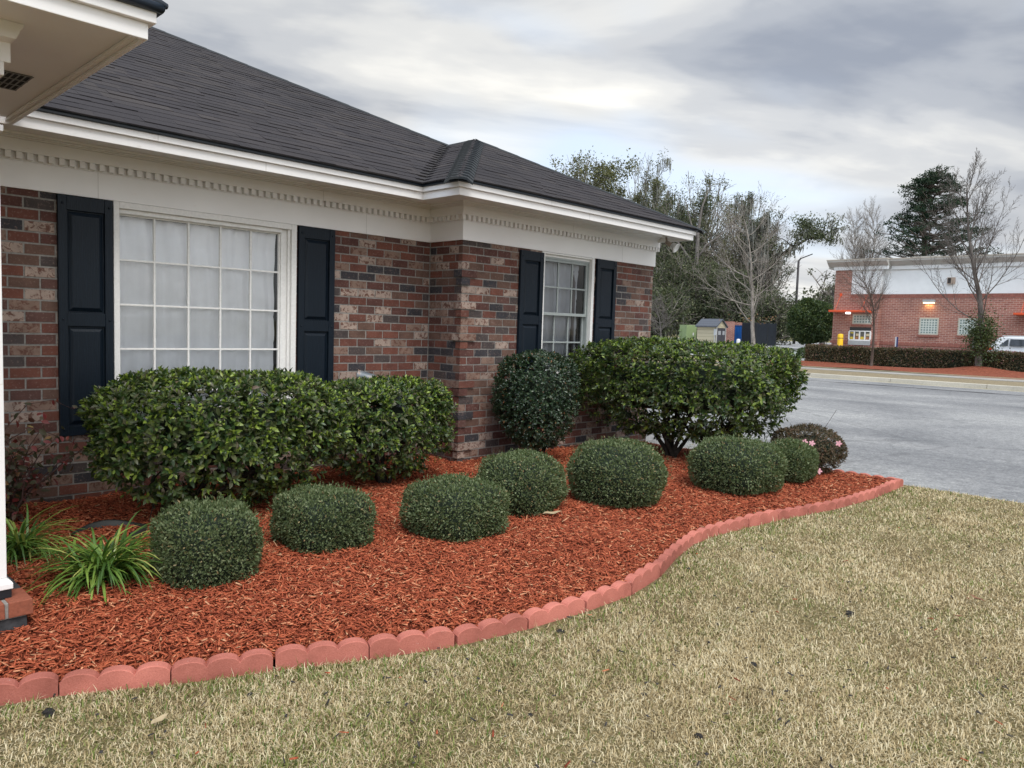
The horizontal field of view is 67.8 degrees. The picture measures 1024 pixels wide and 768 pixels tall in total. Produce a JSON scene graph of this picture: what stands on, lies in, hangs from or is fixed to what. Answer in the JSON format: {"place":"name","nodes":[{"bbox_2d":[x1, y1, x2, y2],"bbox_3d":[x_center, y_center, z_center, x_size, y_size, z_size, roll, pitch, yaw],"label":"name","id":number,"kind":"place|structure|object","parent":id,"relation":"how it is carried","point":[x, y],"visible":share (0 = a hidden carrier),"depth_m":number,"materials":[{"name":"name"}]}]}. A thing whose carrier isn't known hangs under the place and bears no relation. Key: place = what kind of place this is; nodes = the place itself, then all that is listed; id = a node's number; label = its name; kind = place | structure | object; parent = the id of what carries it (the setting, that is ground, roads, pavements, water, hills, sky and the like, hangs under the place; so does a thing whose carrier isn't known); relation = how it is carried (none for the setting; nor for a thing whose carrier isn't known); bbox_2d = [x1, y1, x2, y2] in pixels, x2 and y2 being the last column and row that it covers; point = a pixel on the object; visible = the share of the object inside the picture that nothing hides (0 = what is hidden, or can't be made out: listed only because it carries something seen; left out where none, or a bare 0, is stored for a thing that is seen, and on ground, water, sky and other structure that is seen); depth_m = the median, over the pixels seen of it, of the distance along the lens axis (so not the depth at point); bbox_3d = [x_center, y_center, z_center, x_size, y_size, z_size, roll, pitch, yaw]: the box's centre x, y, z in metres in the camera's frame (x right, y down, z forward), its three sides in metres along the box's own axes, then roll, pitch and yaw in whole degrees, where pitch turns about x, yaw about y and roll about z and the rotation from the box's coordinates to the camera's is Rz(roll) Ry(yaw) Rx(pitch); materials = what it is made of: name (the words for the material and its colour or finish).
{"place":"outdoors","nodes":[
{"label":"outdoors","id":0,"kind":"place"},
{"bbox_2d":[0,438,891,686],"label":"mulch bed","id":1,"kind":"object","parent":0,"point":[9,656],"visible":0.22,"depth_m":4.16,"materials":[{"name":"red wood"}]},
{"bbox_2d":[0,672,58,705],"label":"edging block","id":2,"kind":"object","parent":1,"relation":"on","point":[43,684],"depth_m":2.96,"materials":[{"name":"red concrete"}]},
{"bbox_2d":[6,502,86,567],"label":"liriope clump","id":3,"kind":"object","parent":1,"relation":"on","point":[16,547],"visible":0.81,"depth_m":4.37,"materials":[{"name":"green plant"}]},
{"bbox_2d":[4,399,99,521],"bbox_3d":[-3.351,0.545,5.040,1.110,0.906,1.027,0,4,-19],"label":"reddish twiggy shrub","id":4,"kind":"object","parent":1,"relation":"on","point":[12,483],"visible":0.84,"depth_m":5.09,"materials":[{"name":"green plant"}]},
{"bbox_2d":[10,511,170,605],"bbox_3d":[-2.193,0.903,4.051,0.875,0.305,0.868,6,6,44],"label":"liriope clump","id":5,"kind":"object","parent":1,"relation":"on","point":[111,563],"visible":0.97,"depth_m":3.95,"materials":[{"name":"green plant"}]},
{"bbox_2d":[71,519,147,538],"bbox_3d":[-2.568,0.952,4.918,0.418,0.095,0.311,2,4,-4],"label":"plastic edging ring","id":6,"kind":"object","parent":1,"relation":"on","point":[110,522],"visible":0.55,"depth_m":4.99,"materials":[{"name":"black plastic"}]},
{"bbox_2d":[146,493,268,590],"bbox_3d":[-1.662,0.849,4.176,0.591,0.474,0.604,6,6,44],"label":"boxwood shrub","id":7,"kind":"object","parent":1,"relation":"on","point":[207,542],"visible":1,"depth_m":4.01,"materials":[{"name":"green plant"}]},
{"bbox_2d":[74,365,352,519],"bbox_3d":[-2.112,0.425,5.611,1.260,1.138,1.916,6,6,44],"label":"broadleaf shrub","id":8,"kind":"object","parent":1,"relation":"on","point":[250,431],"visible":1,"depth_m":5.16,"materials":[{"name":"green plant"}]},
{"bbox_2d":[275,637,368,670],"bbox_3d":[-0.843,1.220,3.391,0.400,0.142,0.056,0,3,-19],"label":"edging block","id":9,"kind":"object","parent":1,"relation":"on","point":[320,652],"depth_m":3.37,"materials":[{"name":"red concrete"}]},
{"bbox_2d":[265,480,379,554],"bbox_3d":[-1.198,0.841,4.859,0.640,0.420,0.640,6,6,44],"label":"boxwood shrub","id":10,"kind":"object","parent":1,"relation":"on","point":[315,518],"visible":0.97,"depth_m":4.68,"materials":[{"name":"green plant"}]},
{"bbox_2d":[355,369,404,468],"bbox_3d":[-1.231,0.381,7.178,0.510,1.034,0.145,0,4,-18],"label":"metal pipe","id":11,"kind":"object","parent":1,"relation":"on","point":[360,373],"visible":0.22,"depth_m":7.08,"materials":[{"name":"grey metal"}]},
{"bbox_2d":[315,374,457,483],"bbox_3d":[-1.151,0.421,6.750,1.024,1.034,1.377,6,6,44],"label":"broadleaf shrub","id":12,"kind":"object","parent":1,"relation":"on","point":[380,426],"visible":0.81,"depth_m":6.49,"materials":[{"name":"green plant"}]},
{"bbox_2d":[367,626,453,659],"bbox_3d":[-0.467,1.218,3.534,0.400,0.142,0.056,0,6,-23],"label":"edging block","id":13,"kind":"object","parent":1,"relation":"on","point":[388,644],"depth_m":3.50,"materials":[{"name":"red concrete"}]},
{"bbox_2d":[397,472,511,543],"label":"boxwood shrub","id":14,"kind":"object","parent":1,"relation":"on","point":[457,507],"visible":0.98,"depth_m":5.00,"materials":[{"name":"green plant"}]},
{"bbox_2d":[453,613,526,645],"bbox_3d":[-0.106,1.224,3.729,0.400,0.142,0.056,-1,7,-34],"label":"edging block","id":15,"kind":"object","parent":1,"relation":"on","point":[487,628],"depth_m":3.70,"materials":[{"name":"red concrete"}]},
{"bbox_2d":[474,448,570,517],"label":"boxwood shrub","id":16,"kind":"object","parent":1,"relation":"on","point":[534,482],"visible":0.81,"depth_m":5.72,"materials":[{"name":"green plant"}]},
{"bbox_2d":[489,348,580,454],"bbox_3d":[0.180,0.245,8.041,1.084,1.255,0.881,6,6,44],"label":"broadleaf shrub","id":17,"kind":"object","parent":1,"relation":"on","point":[535,397],"visible":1,"depth_m":7.73,"materials":[{"name":"green plant"}]},
{"bbox_2d":[543,511,559,513],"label":"fallen leaf","id":18,"kind":"object","parent":1,"relation":"on","point":[548,512],"visible":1,"depth_m":5.71,"materials":[{"name":"beige plant"}]},
{"bbox_2d":[522,596,584,628],"bbox_3d":[0.219,1.213,3.975,0.400,0.142,0.056,-2,4,-40],"label":"edging block","id":19,"kind":"object","parent":1,"relation":"on","point":[549,612],"depth_m":3.94,"materials":[{"name":"red concrete"}]},
{"bbox_2d":[564,435,672,508],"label":"boxwood shrub","id":20,"kind":"object","parent":1,"relation":"on","point":[622,473],"visible":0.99,"depth_m":6.10,"materials":[{"name":"green plant"}]},
{"bbox_2d":[653,549,675,576],"bbox_3d":[0.982,1.173,4.921,0.056,0.142,0.400,2,4,25],"label":"edging block","id":21,"kind":"object","parent":1,"relation":"on","point":[666,559],"depth_m":4.89,"materials":[{"name":"red concrete"}]},
{"bbox_2d":[669,535,693,557],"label":"edging block","id":22,"kind":"structure","parent":1,"relation":"on","point":[682,545],"depth_m":5.25,"materials":[{"name":"red concrete"}]},
{"bbox_2d":[567,335,809,457],"bbox_3d":[1.915,0.162,8.793,2.645,1.449,1.677,6,6,44],"label":"broadleaf shrub","id":23,"kind":"object","parent":1,"relation":"on","point":[675,384],"visible":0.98,"depth_m":8.18,"materials":[{"name":"green plant"}]},
{"bbox_2d":[687,524,718,544],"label":"edging block","id":24,"kind":"structure","parent":1,"relation":"on","point":[700,534],"depth_m":5.58,"materials":[{"name":"red concrete"}]},
{"bbox_2d":[714,517,748,534],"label":"edging block","id":25,"kind":"structure","parent":1,"relation":"on","point":[729,525],"depth_m":5.87,"materials":[{"name":"red concrete"}]},
{"bbox_2d":[682,432,789,495],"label":"boxwood shrub","id":26,"kind":"object","parent":1,"relation":"on","point":[736,465],"visible":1,"depth_m":6.81,"materials":[{"name":"green plant"}]},
{"bbox_2d":[744,509,777,527],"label":"edging block","id":27,"kind":"structure","parent":1,"relation":"on","point":[764,517],"depth_m":6.13,"materials":[{"name":"red concrete"}]},
{"bbox_2d":[775,505,807,520],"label":"edging block","id":28,"kind":"structure","parent":1,"relation":"on","point":[788,512],"depth_m":6.37,"materials":[{"name":"red concrete"}]},
{"bbox_2d":[772,437,819,483],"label":"boxwood shrub","id":29,"kind":"object","parent":1,"relation":"on","point":[803,458],"visible":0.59,"depth_m":7.39,"materials":[{"name":"green plant"}]},
{"bbox_2d":[770,411,848,473],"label":"azalea shrub","id":30,"kind":"object","parent":1,"relation":"on","point":[826,447],"visible":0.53,"depth_m":7.92,"materials":[{"name":"green plant"}]},
{"bbox_2d":[804,500,835,514],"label":"edging block","id":31,"kind":"structure","parent":1,"relation":"on","point":[818,507],"depth_m":6.60,"materials":[{"name":"red concrete"}]},
{"bbox_2d":[824,467,857,474],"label":"edging block","id":32,"kind":"structure","parent":1,"relation":"on","point":[838,470],"depth_m":8.29,"materials":[{"name":"red concrete"}]},
{"bbox_2d":[832,495,856,508],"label":"edging block","id":33,"kind":"structure","parent":1,"relation":"on","point":[847,500],"depth_m":6.85,"materials":[{"name":"red concrete"}]},
{"bbox_2d":[852,489,874,502],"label":"edging block","id":34,"kind":"structure","parent":1,"relation":"on","point":[865,495],"depth_m":7.13,"materials":[{"name":"red concrete"}]},
{"bbox_2d":[860,473,895,479],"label":"edging block","id":35,"kind":"structure","parent":1,"relation":"on","point":[880,476],"depth_m":8.03,"materials":[{"name":"red concrete"}]},
{"bbox_2d":[870,484,888,497],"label":"edging block","id":36,"kind":"structure","parent":1,"relation":"on","point":[881,489],"depth_m":7.42,"materials":[{"name":"red concrete"}]},
{"bbox_2d":[884,478,903,491],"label":"edging block","id":37,"kind":"structure","parent":1,"relation":"on","point":[896,483],"depth_m":7.71,"materials":[{"name":"red concrete"}]},
{"bbox_2d":[0,484,1023,767],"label":"lawn","id":38,"kind":"structure","parent":0,"point":[808,625],"depth_m":3.23,"materials":[{"name":"plant"}]},
{"bbox_2d":[42,708,54,716],"bbox_3d":[-1.738,1.232,2.863,0.041,0.026,0.055,-2,6,-45],"label":"earth clod","id":39,"kind":"object","parent":38,"relation":"on","point":[48,711],"visible":1,"depth_m":2.85,"materials":[{"name":"grey soil"}]},
{"bbox_2d":[59,661,170,695],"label":"edging block","id":40,"kind":"structure","parent":38,"relation":"on","point":[152,673],"depth_m":3.08,"materials":[{"name":"red concrete"}]},
{"bbox_2d":[151,713,167,723],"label":"fallen leaf","id":41,"kind":"object","parent":38,"relation":"on","point":[160,718],"visible":1,"depth_m":2.79,"materials":[{"name":"beige plant"}]},
{"bbox_2d":[171,648,272,684],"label":"edging block","id":42,"kind":"structure","parent":38,"relation":"on","point":[197,669],"depth_m":3.21,"materials":[{"name":"red concrete"}]},
{"bbox_2d":[42,497,1021,767],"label":"lawn debris","id":43,"kind":"object","parent":38,"relation":"on","point":[648,681],"visible":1,"depth_m":3.18,"materials":[{"name":"brown plant"}]},
{"bbox_2d":[195,502,1002,767],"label":"stray mulch chips","id":44,"kind":"object","parent":38,"relation":"on","point":[565,766],"visible":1,"depth_m":2.80,"materials":[{"name":"red wood"}]},
{"bbox_2d":[580,580,630,611],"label":"edging block","id":45,"kind":"structure","parent":38,"relation":"on","point":[605,594],"depth_m":4.22,"materials":[{"name":"red concrete"}]},
{"bbox_2d":[624,562,659,594],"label":"edging block","id":46,"kind":"structure","parent":38,"relation":"on","point":[645,576],"depth_m":4.53,"materials":[{"name":"red concrete"}]},
{"bbox_2d":[694,733,702,738],"bbox_3d":[0.699,1.312,2.845,0.025,0.017,0.037,-1,5,-37],"label":"earth clod","id":47,"kind":"object","parent":38,"relation":"on","point":[699,735],"visible":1,"depth_m":2.84,"materials":[{"name":"grey soil"}]},
{"bbox_2d":[845,610,853,615],"bbox_3d":[1.842,1.250,4.163,0.037,0.024,0.057,6,6,44],"label":"earth clod","id":48,"kind":"object","parent":38,"relation":"on","point":[848,612],"visible":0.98,"depth_m":4.15,"materials":[{"name":"grey soil"}]},
{"bbox_2d":[152,0,1023,336],"label":"sky","id":49,"kind":"structure","parent":0,"point":[831,106],"materials":[{"name":"grey"}]},
{"bbox_2d":[171,336,1023,682],"bbox_3d":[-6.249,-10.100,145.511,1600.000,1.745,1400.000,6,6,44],"label":"ground","id":50,"kind":"structure","parent":0,"point":[801,366],"depth_m":34.35,"materials":[{"name":"brown soil"}]},
{"bbox_2d":[0,0,706,632],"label":"brick house","id":51,"kind":"structure","parent":50,"relation":"on","point":[168,200],"depth_m":6.82,"materials":[{"name":"brick"}]},
{"bbox_2d":[113,201,296,421],"bbox_3d":[-2.576,-0.454,6.551,0.215,2.200,1.800,6,6,44],"label":"window","id":52,"kind":"structure","parent":51,"relation":"in","point":[191,288],"depth_m":6.50,"materials":[{"name":"white glass"}]},
{"bbox_2d":[541,251,594,374],"bbox_3d":[0.563,-0.745,9.137,0.385,1.800,1.300,6,6,44],"label":"window","id":53,"kind":"structure","parent":51,"relation":"in","point":[565,327],"depth_m":9.14,"materials":[{"name":"white glass"}]},
{"bbox_2d":[662,235,679,252],"bbox_3d":[2.039,-1.804,9.824,0.234,0.224,0.128,4,5,32],"label":"floodlight","id":54,"kind":"object","parent":51,"relation":"attached to","point":[674,247],"visible":0.96,"depth_m":9.80,"materials":[{"name":"white paint"}]},
{"bbox_2d":[550,146,644,196],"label":"oak tree","id":55,"kind":"object","parent":50,"relation":"on","point":[602,172],"visible":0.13,"depth_m":99.82,"materials":[{"name":"green plant"}]},
{"bbox_2d":[612,148,672,210],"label":"oak tree","id":56,"kind":"object","parent":50,"relation":"on","point":[646,181],"visible":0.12,"depth_m":107.75,"materials":[{"name":"green plant"}]},
{"bbox_2d":[651,294,676,336],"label":"bare tree","id":57,"kind":"object","parent":50,"relation":"on","point":[664,317],"visible":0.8,"depth_m":62.43,"materials":[{"name":"grey plant"}]},
{"bbox_2d":[650,278,701,336],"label":"oak tree","id":58,"kind":"object","parent":50,"relation":"on","point":[675,308],"visible":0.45,"depth_m":83.44,"materials":[{"name":"green plant"}]},
{"bbox_2d":[632,170,747,338],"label":"oak tree","id":59,"kind":"object","parent":50,"relation":"on","point":[712,243],"visible":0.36,"depth_m":101.59,"materials":[{"name":"green plant"}]},
{"bbox_2d":[652,243,729,338],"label":"oak tree","id":60,"kind":"object","parent":50,"relation":"on","point":[676,274],"visible":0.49,"depth_m":89.67,"materials":[{"name":"green plant"}]},
{"bbox_2d":[687,260,776,324],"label":"oak tree","id":61,"kind":"object","parent":50,"relation":"on","point":[718,307],"visible":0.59,"depth_m":85.98,"materials":[{"name":"green plant"}]},
{"bbox_2d":[741,322,756,344],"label":"fence panel","id":62,"kind":"object","parent":50,"relation":"on","point":[746,333],"visible":0.45,"depth_m":70.08,"materials":[{"name":"black wood"}]},
{"bbox_2d":[714,190,787,295],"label":"oak tree","id":63,"kind":"object","parent":50,"relation":"on","point":[748,212],"visible":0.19,"depth_m":104.67,"materials":[{"name":"green plant"}]},
{"bbox_2d":[676,286,834,339],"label":"wood","id":64,"kind":"object","parent":50,"relation":"on","point":[810,290],"depth_m":147.36,"materials":[{"name":"green plant"}]},
{"bbox_2d":[755,322,767,344],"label":"fence panel","id":65,"kind":"object","parent":50,"relation":"on","point":[761,334],"visible":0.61,"depth_m":69.06,"materials":[{"name":"black wood"}]},
{"bbox_2d":[738,277,801,344],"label":"oak tree","id":66,"kind":"object","parent":50,"relation":"on","point":[773,308],"visible":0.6,"depth_m":78.50,"materials":[{"name":"green plant"}]},
{"bbox_2d":[766,323,776,345],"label":"fence panel","id":67,"kind":"object","parent":50,"relation":"on","point":[771,331],"visible":0.93,"depth_m":69.81,"materials":[{"name":"black wood"}]},
{"bbox_2d":[796,347,805,357],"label":"bush","id":68,"kind":"object","parent":50,"relation":"on","point":[799,351],"visible":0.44,"depth_m":46.78,"materials":[{"name":"green plant"}]},
{"bbox_2d":[785,297,833,346],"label":"round evergreen","id":69,"kind":"object","parent":50,"relation":"on","point":[811,318],"visible":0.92,"depth_m":58.90,"materials":[{"name":"green plant"}]},
{"bbox_2d":[652,357,1023,378],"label":"grass strip","id":70,"kind":"object","parent":50,"relation":"on","point":[912,372],"depth_m":32.59,"materials":[{"name":"plant"}]},
{"bbox_2d":[837,334,842,345],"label":"bollard","id":71,"kind":"object","parent":50,"relation":"on","point":[840,339],"visible":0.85,"depth_m":47.63,"materials":[{"name":"yellow metal"}]},
{"bbox_2d":[830,206,867,259],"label":"bare tree","id":72,"kind":"object","parent":50,"relation":"on","point":[854,237],"visible":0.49,"depth_m":82.14,"materials":[{"name":"grey plant"}]},
{"bbox_2d":[834,237,872,274],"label":"bare tree","id":73,"kind":"object","parent":50,"relation":"on","point":[866,253],"visible":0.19,"depth_m":78.70,"materials":[{"name":"grey plant"}]},
{"bbox_2d":[751,371,1023,391],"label":"kerb","id":74,"kind":"structure","parent":50,"relation":"on","point":[933,383],"depth_m":26.84,"materials":[{"name":"concrete"}]},
{"bbox_2d":[767,361,1023,379],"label":"hedge mulch bed","id":75,"kind":"object","parent":50,"relation":"on","point":[973,371],"visible":0.68,"depth_m":35.26,"materials":[{"name":"red wood"}]},
{"bbox_2d":[835,239,896,365],"bbox_3d":[16.904,-3.813,36.476,2.866,6.382,3.243,6,6,44],"label":"bare tree","id":76,"kind":"object","parent":75,"relation":"on","point":[870,295],"visible":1,"depth_m":36.64,"materials":[{"name":"grey plant"}]},
{"bbox_2d":[804,344,1023,371],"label":"clipped hedge","id":77,"kind":"object","parent":75,"relation":"on","point":[910,357],"visible":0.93,"depth_m":38.38,"materials":[{"name":"green plant"}]},
{"bbox_2d":[898,147,1023,366],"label":"bare tree","id":78,"kind":"object","parent":75,"relation":"on","point":[984,336],"visible":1,"depth_m":35.39,"materials":[{"name":"grey plant"}]},
{"bbox_2d":[827,253,1023,350],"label":"restaurant","id":79,"kind":"structure","parent":50,"relation":"on","point":[908,316],"depth_m":45.98,"materials":[{"name":"red brick"}]},
{"bbox_2d":[848,327,870,344],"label":"menu board","id":80,"kind":"structure","parent":79,"relation":"in","point":[860,335],"depth_m":48.18,"materials":[{"name":"grey metal"}]},
{"bbox_2d":[851,314,871,326],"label":"window","id":81,"kind":"structure","parent":79,"relation":"in","point":[857,319],"depth_m":48.12,"materials":[{"name":"white glass"}]},
{"bbox_2d":[917,318,938,336],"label":"window","id":82,"kind":"structure","parent":79,"relation":"in","point":[928,327],"depth_m":45.84,"materials":[{"name":"white glass"}]},
{"bbox_2d":[956,318,975,337],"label":"window","id":83,"kind":"structure","parent":79,"relation":"in","point":[960,320],"depth_m":44.57,"materials":[{"name":"white glass"}]},
{"bbox_2d":[863,164,1003,257],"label":"pine tree","id":84,"kind":"object","parent":50,"relation":"on","point":[925,188],"visible":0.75,"depth_m":74.22,"materials":[{"name":"green plant"}]},
{"bbox_2d":[660,338,830,360],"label":"restaurant lot","id":85,"kind":"structure","parent":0,"point":[796,345],"depth_m":75.82,"materials":[{"name":"grey asphalt"}]},
{"bbox_2d":[636,183,719,286],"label":"oak tree","id":86,"kind":"object","parent":85,"relation":"on","point":[680,209],"visible":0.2,"depth_m":97.56,"materials":[{"name":"green plant"}]},
{"bbox_2d":[678,325,696,339],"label":"green cabinet","id":87,"kind":"object","parent":85,"relation":"on","point":[688,331],"visible":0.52,"depth_m":70.21,"materials":[{"name":"green metal"}]},
{"bbox_2d":[695,319,727,342],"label":"garden shed","id":88,"kind":"structure","parent":85,"relation":"on","point":[711,330],"depth_m":66.89,"materials":[{"name":"beige wood"}]},
{"bbox_2d":[717,328,725,341],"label":"door","id":89,"kind":"structure","parent":88,"relation":"in","point":[720,331],"depth_m":67.14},
{"bbox_2d":[725,321,741,342],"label":"brick enclosure","id":90,"kind":"object","parent":85,"relation":"on","point":[730,330],"visible":0.24,"depth_m":72.16,"materials":[{"name":"brick"}]},
{"bbox_2d":[734,325,741,343],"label":"blue container","id":91,"kind":"object","parent":85,"relation":"on","point":[738,332],"visible":0.34,"depth_m":73.33,"materials":[{"name":"paint"}]},
{"bbox_2d":[684,181,802,345],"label":"bare tree","id":92,"kind":"object","parent":85,"relation":"on","point":[752,290],"visible":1,"depth_m":57.99,"materials":[{"name":"grey plant"}]},
{"bbox_2d":[732,196,799,299],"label":"oak tree","id":93,"kind":"object","parent":85,"relation":"on","point":[752,228],"visible":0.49,"depth_m":97.82,"materials":[{"name":"grey plant"}]},
{"bbox_2d":[792,254,812,343],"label":"street lamp","id":94,"kind":"object","parent":85,"relation":"on","point":[797,283],"visible":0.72,"depth_m":87.48,"materials":[{"name":"brown metal"}]},
{"bbox_2d":[755,211,850,295],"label":"oak tree","id":95,"kind":"object","parent":85,"relation":"on","point":[806,234],"visible":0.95,"depth_m":97.39,"materials":[{"name":"green plant"}]},
{"bbox_2d":[797,268,835,343],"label":"magnolia tree","id":96,"kind":"object","parent":85,"relation":"on","point":[829,292],"visible":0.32,"depth_m":69.17,"materials":[{"name":"green plant"}]},
{"bbox_2d":[847,197,900,258],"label":"bare tree","id":97,"kind":"object","parent":85,"relation":"on","point":[874,247],"visible":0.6,"depth_m":80.64,"materials":[{"name":"grey plant"}]},
{"bbox_2d":[987,335,1023,354],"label":"parked car","id":98,"kind":"object","parent":85,"relation":"on","point":[1014,343],"visible":0.12,"depth_m":38.93,"materials":[{"name":"white paint"}]},
{"bbox_2d":[646,377,1023,502],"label":"parking lot","id":99,"kind":"structure","parent":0,"point":[970,442],"depth_m":13.05,"materials":[{"name":"grey asphalt"}]},
{"bbox_2d":[809,380,1020,395],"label":"pavement joint","id":100,"kind":"object","parent":99,"relation":"on","point":[912,387],"visible":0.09,"depth_m":24.77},
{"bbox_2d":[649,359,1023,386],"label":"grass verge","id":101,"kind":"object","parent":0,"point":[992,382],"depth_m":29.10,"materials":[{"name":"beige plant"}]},
{"bbox_2d":[716,362,1023,381],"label":"sidewalk","id":102,"kind":"structure","parent":0,"point":[965,377],"depth_m":31.14,"materials":[{"name":"concrete"}]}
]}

